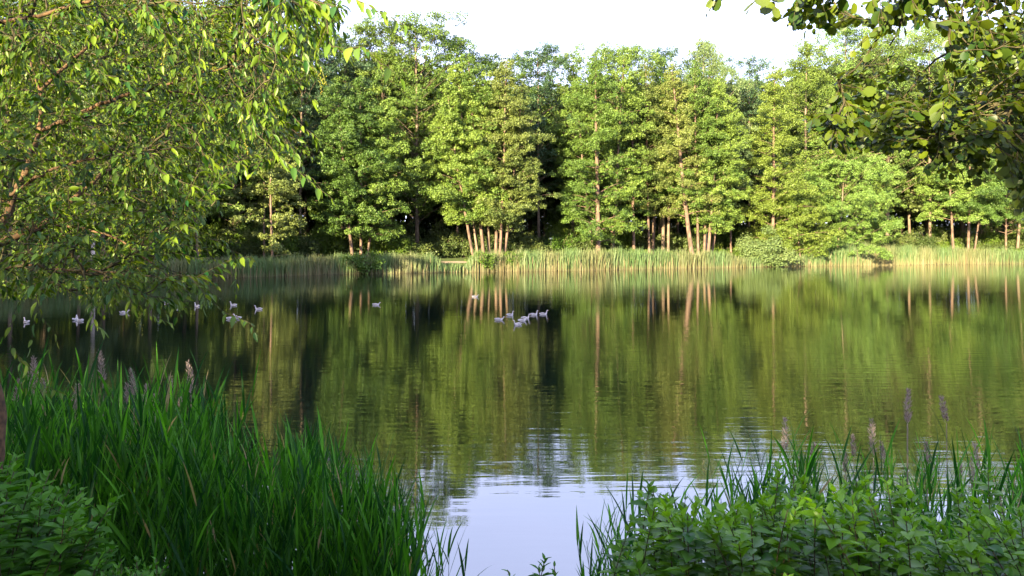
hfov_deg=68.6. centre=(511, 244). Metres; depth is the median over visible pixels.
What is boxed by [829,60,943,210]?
forest tree
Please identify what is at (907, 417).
reed plume
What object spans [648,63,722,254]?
alder tree
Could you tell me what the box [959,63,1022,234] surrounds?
forest tree
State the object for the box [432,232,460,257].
shrub
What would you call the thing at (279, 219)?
alder tree
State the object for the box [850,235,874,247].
shrub
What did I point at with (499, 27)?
sky
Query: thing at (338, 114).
alder tree
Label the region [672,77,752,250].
alder tree
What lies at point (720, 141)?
alder tree
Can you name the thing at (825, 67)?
forest tree
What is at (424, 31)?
forest tree
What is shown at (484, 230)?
shrub
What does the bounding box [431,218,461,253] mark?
shrub
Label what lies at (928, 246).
shrub
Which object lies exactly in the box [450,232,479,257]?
shrub
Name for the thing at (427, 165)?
alder tree
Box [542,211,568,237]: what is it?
shrub
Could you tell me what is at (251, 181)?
forest tree
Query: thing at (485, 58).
forest tree
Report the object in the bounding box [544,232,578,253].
shrub
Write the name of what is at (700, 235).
shrub
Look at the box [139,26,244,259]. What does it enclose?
alder tree
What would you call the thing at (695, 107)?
alder tree
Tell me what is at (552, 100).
forest tree
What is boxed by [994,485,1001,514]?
reed plume
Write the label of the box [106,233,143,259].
shrub
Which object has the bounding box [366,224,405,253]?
shrub
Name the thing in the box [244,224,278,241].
shrub
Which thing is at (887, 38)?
forest tree
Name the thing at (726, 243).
shrub
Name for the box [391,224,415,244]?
shrub
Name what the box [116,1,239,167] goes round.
forest tree
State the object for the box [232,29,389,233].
forest tree
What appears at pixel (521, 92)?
alder tree
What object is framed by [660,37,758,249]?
birch tree
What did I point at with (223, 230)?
shrub
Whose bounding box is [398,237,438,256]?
shrub
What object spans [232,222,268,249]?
shrub
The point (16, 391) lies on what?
reed plume
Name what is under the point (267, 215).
shrub
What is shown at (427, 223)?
wood
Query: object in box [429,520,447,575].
reed stalk
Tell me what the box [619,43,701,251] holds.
forest tree
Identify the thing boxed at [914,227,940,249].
shrub
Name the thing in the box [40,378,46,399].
reed plume
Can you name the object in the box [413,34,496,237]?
forest tree
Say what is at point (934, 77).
forest tree
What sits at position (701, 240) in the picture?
shrub
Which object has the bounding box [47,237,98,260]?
shrub
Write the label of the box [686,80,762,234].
forest tree
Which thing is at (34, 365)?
reed plume
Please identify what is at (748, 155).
birch tree
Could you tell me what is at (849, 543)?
leafy bush
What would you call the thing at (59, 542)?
leafy bush
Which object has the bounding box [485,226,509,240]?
shrub
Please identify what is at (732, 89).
forest tree
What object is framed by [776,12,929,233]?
forest tree
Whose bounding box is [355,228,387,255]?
shrub
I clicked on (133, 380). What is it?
reed plume
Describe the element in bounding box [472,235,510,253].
shrub
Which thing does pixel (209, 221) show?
shrub
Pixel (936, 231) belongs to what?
shrub
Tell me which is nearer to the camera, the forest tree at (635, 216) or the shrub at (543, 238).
the shrub at (543, 238)
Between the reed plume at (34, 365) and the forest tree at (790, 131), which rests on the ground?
the forest tree at (790, 131)
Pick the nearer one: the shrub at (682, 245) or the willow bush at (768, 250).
the willow bush at (768, 250)
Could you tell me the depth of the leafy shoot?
2.90 m
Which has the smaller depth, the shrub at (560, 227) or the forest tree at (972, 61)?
the shrub at (560, 227)
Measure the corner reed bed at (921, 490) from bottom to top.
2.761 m
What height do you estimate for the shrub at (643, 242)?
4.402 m
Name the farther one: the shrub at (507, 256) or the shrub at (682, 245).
the shrub at (682, 245)
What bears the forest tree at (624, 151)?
on the ground
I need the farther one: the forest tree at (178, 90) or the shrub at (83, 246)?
the forest tree at (178, 90)
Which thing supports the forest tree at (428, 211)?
on the ground
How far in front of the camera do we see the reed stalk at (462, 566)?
6.42 m
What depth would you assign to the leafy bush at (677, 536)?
3.11 m
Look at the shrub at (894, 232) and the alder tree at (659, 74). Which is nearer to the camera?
the alder tree at (659, 74)
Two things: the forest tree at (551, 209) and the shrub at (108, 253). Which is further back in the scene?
the forest tree at (551, 209)
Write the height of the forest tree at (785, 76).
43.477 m
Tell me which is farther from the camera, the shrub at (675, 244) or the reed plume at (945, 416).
the shrub at (675, 244)
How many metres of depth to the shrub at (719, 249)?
134.54 m
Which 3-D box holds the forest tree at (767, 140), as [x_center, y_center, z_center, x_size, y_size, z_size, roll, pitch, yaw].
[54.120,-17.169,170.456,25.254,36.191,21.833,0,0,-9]
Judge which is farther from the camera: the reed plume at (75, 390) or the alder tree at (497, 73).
the alder tree at (497, 73)
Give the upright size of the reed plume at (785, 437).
2.167 m
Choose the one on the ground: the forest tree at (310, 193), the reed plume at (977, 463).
the forest tree at (310, 193)
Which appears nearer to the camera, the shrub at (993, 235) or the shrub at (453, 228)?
the shrub at (453, 228)
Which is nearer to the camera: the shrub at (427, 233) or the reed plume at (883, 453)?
the reed plume at (883, 453)
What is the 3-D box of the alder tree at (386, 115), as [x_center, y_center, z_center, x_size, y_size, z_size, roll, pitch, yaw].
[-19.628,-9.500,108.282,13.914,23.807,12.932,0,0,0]
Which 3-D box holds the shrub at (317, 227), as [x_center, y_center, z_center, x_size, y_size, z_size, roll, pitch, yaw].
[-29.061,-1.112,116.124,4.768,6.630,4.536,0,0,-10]
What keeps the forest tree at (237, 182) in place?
on the ground
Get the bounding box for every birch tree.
[56,30,118,258]
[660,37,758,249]
[712,117,758,253]
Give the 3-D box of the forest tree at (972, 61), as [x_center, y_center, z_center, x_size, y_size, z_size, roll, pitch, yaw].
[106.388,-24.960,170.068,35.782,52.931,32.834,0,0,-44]
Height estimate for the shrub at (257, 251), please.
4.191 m
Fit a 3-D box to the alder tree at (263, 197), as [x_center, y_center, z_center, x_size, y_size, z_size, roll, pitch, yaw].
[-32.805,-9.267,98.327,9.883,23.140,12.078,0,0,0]
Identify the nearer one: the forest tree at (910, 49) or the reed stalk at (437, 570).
the reed stalk at (437, 570)
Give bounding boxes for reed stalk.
[428,521,466,575]
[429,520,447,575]
[457,539,483,575]
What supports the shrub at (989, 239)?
on the ground
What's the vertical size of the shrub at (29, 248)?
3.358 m
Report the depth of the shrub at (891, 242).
159.79 m
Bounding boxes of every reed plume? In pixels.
[12,379,21,401]
[27,371,34,395]
[30,355,38,387]
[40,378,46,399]
[71,383,79,409]
[96,351,106,379]
[123,382,129,403]
[128,368,137,394]
[185,360,194,393]
[780,417,789,483]
[808,442,816,484]
[842,452,847,471]
[850,434,856,456]
[867,418,876,490]
[879,441,887,462]
[902,388,912,484]
[923,440,930,531]
[939,394,948,460]
[954,463,962,487]
[967,441,980,509]
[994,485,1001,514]
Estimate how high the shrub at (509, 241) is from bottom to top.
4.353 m
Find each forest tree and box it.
[0,0,74,211]
[1,0,135,219]
[28,0,215,215]
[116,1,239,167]
[116,24,239,184]
[167,0,318,232]
[190,75,247,213]
[194,44,274,228]
[222,56,308,224]
[225,55,340,222]
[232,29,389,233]
[253,71,348,233]
[278,31,402,229]
[294,106,389,221]
[303,214,309,233]
[317,62,412,214]
[319,8,513,243]
[329,20,435,230]
[347,54,461,234]
[354,54,448,227]
[397,93,433,233]
[411,88,467,226]
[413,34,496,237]
[418,84,458,229]
[423,60,444,232]
[431,113,493,226]
[441,102,529,225]
[468,53,539,236]
[486,40,606,241]
[511,109,563,232]
[518,100,575,234]
[520,84,563,230]
[529,48,618,231]
[529,142,588,222]
[539,92,607,229]
[545,85,600,233]
[546,82,569,228]
[548,76,643,218]
[562,36,673,244]
[585,83,645,235]
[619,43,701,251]
[622,207,673,234]
[627,89,698,238]
[651,185,693,228]
[666,79,714,250]
[684,73,767,227]
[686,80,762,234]
[697,90,778,220]
[723,54,789,231]
[738,94,800,231]
[740,88,794,225]
[756,64,844,227]
[759,89,821,219]
[761,86,827,218]
[775,80,840,227]
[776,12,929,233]
[790,60,851,229]
[790,78,877,224]
[803,67,915,232]
[812,62,915,218]
[821,27,957,243]
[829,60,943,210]
[840,43,944,228]
[881,85,952,233]
[882,24,1003,237]
[894,210,926,234]
[899,162,949,237]
[905,15,1023,235]
[907,62,976,230]
[925,57,997,230]
[925,61,1011,236]
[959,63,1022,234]
[963,9,1022,207]
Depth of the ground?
115.77 m
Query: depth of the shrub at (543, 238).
127.93 m
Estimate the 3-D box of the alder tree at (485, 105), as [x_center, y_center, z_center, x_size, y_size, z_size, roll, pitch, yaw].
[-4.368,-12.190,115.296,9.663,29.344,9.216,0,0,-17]
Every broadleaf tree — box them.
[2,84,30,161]
[759,188,842,259]
[790,154,904,260]
[831,164,907,245]
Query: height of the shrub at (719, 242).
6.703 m
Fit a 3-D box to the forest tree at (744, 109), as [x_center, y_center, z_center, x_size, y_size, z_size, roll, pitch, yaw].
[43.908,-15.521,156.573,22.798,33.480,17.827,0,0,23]
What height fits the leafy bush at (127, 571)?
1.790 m
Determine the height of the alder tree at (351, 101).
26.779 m
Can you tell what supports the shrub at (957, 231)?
on the ground
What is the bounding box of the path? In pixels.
[441,259,697,262]
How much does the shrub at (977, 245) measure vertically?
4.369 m
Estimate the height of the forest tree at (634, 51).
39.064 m
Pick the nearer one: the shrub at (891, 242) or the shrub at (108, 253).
the shrub at (108, 253)
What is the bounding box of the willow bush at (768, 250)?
[734,225,802,266]
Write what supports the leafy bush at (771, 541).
on the ground
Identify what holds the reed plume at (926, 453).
in the water
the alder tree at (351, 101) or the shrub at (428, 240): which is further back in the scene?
the shrub at (428, 240)
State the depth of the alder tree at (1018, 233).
161.69 m
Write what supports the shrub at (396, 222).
on the ground
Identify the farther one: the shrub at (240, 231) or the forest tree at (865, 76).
the forest tree at (865, 76)
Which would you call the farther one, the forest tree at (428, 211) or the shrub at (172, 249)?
the forest tree at (428, 211)
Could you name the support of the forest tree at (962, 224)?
on the ground
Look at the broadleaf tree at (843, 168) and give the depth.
136.80 m
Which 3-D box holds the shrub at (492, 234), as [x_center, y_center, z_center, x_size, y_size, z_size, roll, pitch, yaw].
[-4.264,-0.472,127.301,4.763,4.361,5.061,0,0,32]
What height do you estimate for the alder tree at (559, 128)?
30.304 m
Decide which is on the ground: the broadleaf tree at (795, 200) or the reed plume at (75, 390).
the broadleaf tree at (795, 200)
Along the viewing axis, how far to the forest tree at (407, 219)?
142.27 m
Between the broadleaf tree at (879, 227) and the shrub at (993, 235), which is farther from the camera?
the shrub at (993, 235)
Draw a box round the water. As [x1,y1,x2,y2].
[0,264,1023,575]
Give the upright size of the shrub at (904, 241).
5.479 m
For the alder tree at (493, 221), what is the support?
on the ground
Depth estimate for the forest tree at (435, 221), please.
158.00 m
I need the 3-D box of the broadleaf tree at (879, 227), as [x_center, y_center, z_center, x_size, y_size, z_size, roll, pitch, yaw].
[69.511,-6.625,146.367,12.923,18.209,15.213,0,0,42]
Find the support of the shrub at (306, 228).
on the ground
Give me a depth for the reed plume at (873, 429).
7.60 m
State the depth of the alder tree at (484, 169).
111.66 m
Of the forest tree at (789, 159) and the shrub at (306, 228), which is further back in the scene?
the forest tree at (789, 159)
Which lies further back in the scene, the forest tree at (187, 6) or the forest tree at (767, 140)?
the forest tree at (767, 140)
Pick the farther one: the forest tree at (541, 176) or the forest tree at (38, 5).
the forest tree at (541, 176)
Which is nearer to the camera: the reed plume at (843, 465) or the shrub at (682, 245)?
the reed plume at (843, 465)
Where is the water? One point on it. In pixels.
(590, 392)
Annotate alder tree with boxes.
[0,25,72,256]
[41,18,112,258]
[56,11,151,254]
[97,25,207,248]
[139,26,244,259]
[226,89,305,257]
[232,117,306,258]
[301,82,387,254]
[319,75,410,253]
[322,97,423,254]
[420,57,507,250]
[422,81,499,254]
[433,53,517,251]
[455,70,513,253]
[457,78,539,254]
[463,54,539,251]
[479,80,562,252]
[542,76,620,247]
[547,58,643,250]
[583,53,655,250]
[599,76,660,248]
[605,59,681,251]
[636,65,685,252]
[639,56,693,251]
[642,71,692,251]
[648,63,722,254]
[656,60,732,252]
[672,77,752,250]
[673,70,745,250]
[700,95,752,251]
[705,0,1023,215]
[911,162,997,250]
[923,144,1010,253]
[930,165,1011,249]
[966,128,1023,249]
[981,158,1023,248]
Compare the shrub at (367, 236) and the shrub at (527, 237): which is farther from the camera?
the shrub at (527, 237)
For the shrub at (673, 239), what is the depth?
139.17 m
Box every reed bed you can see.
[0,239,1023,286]
[0,337,452,575]
[576,409,1023,575]
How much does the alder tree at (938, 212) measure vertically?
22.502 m
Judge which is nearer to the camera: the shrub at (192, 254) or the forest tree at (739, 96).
the shrub at (192, 254)
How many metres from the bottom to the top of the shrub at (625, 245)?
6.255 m
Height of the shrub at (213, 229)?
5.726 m
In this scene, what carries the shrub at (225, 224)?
on the ground
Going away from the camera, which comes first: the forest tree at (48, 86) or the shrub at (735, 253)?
the forest tree at (48, 86)
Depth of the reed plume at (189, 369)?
7.40 m
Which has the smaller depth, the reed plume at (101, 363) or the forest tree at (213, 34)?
the reed plume at (101, 363)
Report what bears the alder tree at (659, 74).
on the ground
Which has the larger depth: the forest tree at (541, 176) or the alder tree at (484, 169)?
the forest tree at (541, 176)
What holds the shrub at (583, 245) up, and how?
on the ground
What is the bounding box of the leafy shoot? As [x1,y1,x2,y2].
[501,553,558,575]
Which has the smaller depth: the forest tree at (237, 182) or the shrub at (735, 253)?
the forest tree at (237, 182)
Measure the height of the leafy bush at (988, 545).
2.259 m
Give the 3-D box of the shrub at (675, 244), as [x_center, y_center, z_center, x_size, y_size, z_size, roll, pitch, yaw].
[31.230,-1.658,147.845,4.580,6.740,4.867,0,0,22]
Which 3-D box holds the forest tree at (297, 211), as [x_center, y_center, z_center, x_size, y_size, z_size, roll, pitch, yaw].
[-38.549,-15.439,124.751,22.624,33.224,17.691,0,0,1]
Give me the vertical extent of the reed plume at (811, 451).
1.959 m
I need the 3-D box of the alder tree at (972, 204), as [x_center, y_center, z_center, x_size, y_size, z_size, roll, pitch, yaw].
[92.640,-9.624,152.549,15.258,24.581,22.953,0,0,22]
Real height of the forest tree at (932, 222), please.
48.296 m
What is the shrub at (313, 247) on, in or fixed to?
on the ground
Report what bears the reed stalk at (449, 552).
in the water
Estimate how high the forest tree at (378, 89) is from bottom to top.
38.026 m
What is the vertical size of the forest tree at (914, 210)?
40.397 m
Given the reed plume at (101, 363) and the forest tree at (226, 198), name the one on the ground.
the forest tree at (226, 198)
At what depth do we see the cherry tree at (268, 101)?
3.92 m
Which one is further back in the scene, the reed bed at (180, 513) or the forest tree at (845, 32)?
the forest tree at (845, 32)
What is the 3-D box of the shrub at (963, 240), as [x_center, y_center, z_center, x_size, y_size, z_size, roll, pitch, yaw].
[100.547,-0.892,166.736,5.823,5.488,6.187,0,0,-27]
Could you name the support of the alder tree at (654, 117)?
on the ground
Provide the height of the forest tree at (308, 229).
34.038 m
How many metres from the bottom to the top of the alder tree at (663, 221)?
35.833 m
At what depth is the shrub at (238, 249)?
100.26 m
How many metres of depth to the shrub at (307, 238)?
113.10 m
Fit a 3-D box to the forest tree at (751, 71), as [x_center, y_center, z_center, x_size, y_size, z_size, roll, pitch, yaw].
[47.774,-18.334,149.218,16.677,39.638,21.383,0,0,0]
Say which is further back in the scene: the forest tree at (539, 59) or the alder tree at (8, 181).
the forest tree at (539, 59)
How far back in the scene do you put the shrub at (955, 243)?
159.28 m
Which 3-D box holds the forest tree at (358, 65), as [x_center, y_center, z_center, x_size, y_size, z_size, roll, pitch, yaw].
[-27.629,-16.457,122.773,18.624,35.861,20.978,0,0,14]
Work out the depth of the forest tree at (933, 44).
163.83 m
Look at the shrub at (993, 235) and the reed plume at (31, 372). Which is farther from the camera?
the shrub at (993, 235)
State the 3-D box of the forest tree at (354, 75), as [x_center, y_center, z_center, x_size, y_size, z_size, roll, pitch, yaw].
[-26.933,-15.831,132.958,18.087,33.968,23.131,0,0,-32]
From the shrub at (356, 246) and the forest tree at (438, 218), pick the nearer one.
the shrub at (356, 246)
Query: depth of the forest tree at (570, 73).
133.30 m
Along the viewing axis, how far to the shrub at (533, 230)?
137.51 m
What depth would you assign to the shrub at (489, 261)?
106.20 m
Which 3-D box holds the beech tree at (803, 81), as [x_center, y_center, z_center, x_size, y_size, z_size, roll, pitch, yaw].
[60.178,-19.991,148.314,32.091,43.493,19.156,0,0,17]
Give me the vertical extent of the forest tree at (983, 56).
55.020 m
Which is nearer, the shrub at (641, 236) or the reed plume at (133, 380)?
the reed plume at (133, 380)
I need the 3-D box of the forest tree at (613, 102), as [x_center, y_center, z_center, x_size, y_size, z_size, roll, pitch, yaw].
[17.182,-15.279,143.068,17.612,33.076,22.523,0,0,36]
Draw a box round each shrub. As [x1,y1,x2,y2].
[6,239,41,261]
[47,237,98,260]
[87,237,124,260]
[105,222,147,241]
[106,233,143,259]
[130,225,168,239]
[153,226,188,258]
[170,231,217,258]
[180,222,232,246]
[192,213,232,232]
[195,234,238,258]
[216,214,255,249]
[216,231,254,257]
[217,217,238,232]
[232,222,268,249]
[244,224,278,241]
[244,233,281,258]
[250,204,294,233]
[255,230,299,257]
[289,229,320,254]
[291,229,322,257]
[303,218,312,242]
[310,220,336,254]
[310,231,348,256]
[326,228,370,255]
[340,250,385,273]
[347,224,386,253]
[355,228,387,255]
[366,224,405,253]
[380,216,405,236]
[385,235,415,256]
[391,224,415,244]
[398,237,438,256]
[400,208,424,239]
[409,229,436,248]
[423,216,447,239]
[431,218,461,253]
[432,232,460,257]
[433,216,461,237]
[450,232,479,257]
[454,222,479,250]
[459,223,490,239]
[466,251,503,270]
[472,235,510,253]
[473,230,498,245]
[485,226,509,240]
[498,233,525,252]
[502,228,521,241]
[502,237,530,254]
[503,251,523,266]
[512,237,551,253]
[513,223,540,247]
[522,222,547,238]
[530,231,559,252]
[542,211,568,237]
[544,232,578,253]
[548,221,578,244]
[566,229,595,255]
[593,232,617,250]
[615,227,642,250]
[624,215,645,246]
[626,233,660,250]
[644,220,658,247]
[655,224,680,250]
[665,220,679,250]
[672,231,696,252]
[681,225,707,251]
[693,232,721,251]
[707,228,728,248]
[714,248,729,254]
[717,225,744,251]
[732,248,739,255]
[737,228,760,241]
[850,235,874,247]
[876,231,900,249]
[883,225,909,243]
[897,228,917,248]
[905,224,926,244]
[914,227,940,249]
[914,239,939,250]
[925,223,950,244]
[933,224,955,247]
[936,238,962,253]
[945,231,980,250]
[947,227,965,243]
[963,235,989,251]
[971,227,1000,246]
[982,223,1002,241]
[983,238,1012,251]
[994,228,1023,244]
[999,234,1023,250]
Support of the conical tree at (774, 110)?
on the ground
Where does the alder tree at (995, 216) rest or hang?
on the ground
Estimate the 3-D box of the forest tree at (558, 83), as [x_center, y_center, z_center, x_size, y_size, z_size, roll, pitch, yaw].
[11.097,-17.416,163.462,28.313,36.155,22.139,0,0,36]
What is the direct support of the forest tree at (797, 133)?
on the ground
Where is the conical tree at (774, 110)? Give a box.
[711,64,845,254]
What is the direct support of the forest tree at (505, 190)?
on the ground
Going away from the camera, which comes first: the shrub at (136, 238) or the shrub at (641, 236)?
the shrub at (136, 238)
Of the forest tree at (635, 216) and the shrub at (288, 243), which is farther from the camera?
the forest tree at (635, 216)
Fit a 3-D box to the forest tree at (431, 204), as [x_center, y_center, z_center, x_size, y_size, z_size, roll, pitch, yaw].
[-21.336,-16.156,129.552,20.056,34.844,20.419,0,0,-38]
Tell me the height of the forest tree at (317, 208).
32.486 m
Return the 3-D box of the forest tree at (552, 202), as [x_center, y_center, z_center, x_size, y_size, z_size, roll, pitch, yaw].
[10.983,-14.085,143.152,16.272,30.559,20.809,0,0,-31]
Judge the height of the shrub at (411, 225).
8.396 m
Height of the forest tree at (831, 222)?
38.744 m
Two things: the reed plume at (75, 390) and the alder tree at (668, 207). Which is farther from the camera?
the alder tree at (668, 207)
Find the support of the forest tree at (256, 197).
on the ground
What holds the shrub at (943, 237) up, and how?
on the ground
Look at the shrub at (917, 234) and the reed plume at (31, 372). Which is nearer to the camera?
the reed plume at (31, 372)
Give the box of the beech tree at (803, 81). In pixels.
[745,35,904,212]
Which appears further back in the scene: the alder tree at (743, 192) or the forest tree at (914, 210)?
the forest tree at (914, 210)
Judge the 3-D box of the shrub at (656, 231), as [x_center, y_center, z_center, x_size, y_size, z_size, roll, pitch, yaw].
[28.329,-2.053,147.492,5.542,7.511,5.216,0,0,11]
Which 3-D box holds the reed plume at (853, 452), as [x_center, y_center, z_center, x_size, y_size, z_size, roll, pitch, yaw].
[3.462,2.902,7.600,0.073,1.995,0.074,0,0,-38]
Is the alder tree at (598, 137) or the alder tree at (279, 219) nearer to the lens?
the alder tree at (279, 219)
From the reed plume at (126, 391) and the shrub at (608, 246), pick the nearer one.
the reed plume at (126, 391)
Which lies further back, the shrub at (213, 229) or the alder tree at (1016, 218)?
the alder tree at (1016, 218)
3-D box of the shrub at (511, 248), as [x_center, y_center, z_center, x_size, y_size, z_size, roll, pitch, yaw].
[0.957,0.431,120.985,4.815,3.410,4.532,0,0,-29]
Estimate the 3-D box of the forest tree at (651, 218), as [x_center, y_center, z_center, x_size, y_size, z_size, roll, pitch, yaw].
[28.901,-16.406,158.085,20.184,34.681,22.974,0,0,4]
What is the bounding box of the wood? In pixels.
[54,211,1023,243]
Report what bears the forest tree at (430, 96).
on the ground
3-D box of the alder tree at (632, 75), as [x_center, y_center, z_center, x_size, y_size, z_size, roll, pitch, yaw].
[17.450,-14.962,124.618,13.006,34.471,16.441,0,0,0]
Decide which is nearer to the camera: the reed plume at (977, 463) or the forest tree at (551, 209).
the reed plume at (977, 463)
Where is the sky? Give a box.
[1,0,1022,225]
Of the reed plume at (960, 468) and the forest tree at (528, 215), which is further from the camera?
the forest tree at (528, 215)
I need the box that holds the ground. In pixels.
[4,223,1023,283]
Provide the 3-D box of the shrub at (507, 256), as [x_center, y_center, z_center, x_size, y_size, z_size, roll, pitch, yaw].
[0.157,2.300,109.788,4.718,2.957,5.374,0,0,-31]
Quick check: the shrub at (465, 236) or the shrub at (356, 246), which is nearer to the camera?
the shrub at (356, 246)
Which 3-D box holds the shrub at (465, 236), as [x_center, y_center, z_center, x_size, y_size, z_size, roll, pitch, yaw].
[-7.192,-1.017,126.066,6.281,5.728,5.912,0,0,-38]
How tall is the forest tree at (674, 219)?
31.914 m
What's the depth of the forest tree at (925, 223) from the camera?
197.36 m
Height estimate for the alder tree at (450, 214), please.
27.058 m
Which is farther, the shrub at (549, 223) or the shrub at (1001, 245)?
the shrub at (1001, 245)
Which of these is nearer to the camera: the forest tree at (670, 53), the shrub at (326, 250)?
the shrub at (326, 250)
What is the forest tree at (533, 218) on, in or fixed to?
on the ground
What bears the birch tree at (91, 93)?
on the ground
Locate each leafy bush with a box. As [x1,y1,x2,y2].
[0,451,125,575]
[89,553,168,575]
[597,477,712,575]
[697,460,824,575]
[792,473,935,575]
[906,462,1023,575]
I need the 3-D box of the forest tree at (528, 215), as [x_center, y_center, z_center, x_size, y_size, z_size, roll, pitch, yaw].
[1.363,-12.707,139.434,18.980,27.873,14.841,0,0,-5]
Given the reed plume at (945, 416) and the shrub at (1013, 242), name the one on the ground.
the shrub at (1013, 242)
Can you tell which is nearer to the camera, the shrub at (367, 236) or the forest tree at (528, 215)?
the shrub at (367, 236)
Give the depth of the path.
110.90 m
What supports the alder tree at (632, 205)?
on the ground
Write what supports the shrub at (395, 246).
on the ground
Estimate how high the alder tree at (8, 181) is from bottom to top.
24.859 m
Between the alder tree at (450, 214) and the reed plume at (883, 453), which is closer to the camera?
the reed plume at (883, 453)
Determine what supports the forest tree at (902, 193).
on the ground
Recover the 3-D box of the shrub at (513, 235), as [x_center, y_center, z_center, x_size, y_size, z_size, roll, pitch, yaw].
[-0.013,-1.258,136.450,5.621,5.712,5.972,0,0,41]
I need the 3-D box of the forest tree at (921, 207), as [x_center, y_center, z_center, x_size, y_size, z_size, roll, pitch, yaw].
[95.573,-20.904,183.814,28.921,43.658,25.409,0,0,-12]
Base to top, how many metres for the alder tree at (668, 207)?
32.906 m
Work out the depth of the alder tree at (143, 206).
84.05 m
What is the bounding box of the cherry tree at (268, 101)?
[0,0,407,469]
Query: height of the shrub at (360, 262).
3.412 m
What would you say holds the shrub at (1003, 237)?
on the ground
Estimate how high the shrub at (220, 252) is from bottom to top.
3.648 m
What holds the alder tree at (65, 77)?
on the ground
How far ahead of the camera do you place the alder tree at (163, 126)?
87.18 m
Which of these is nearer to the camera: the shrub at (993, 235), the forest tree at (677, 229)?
the forest tree at (677, 229)
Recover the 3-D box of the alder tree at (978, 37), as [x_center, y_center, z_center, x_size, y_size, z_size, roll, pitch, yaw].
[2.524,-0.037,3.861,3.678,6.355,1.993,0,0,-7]
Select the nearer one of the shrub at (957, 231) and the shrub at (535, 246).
the shrub at (535, 246)
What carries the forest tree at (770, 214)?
on the ground
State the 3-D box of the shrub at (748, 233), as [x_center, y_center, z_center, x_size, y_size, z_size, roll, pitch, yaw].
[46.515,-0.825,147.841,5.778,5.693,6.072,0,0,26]
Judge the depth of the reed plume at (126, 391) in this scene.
7.20 m
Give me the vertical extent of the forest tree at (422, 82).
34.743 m
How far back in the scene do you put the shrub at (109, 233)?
96.29 m

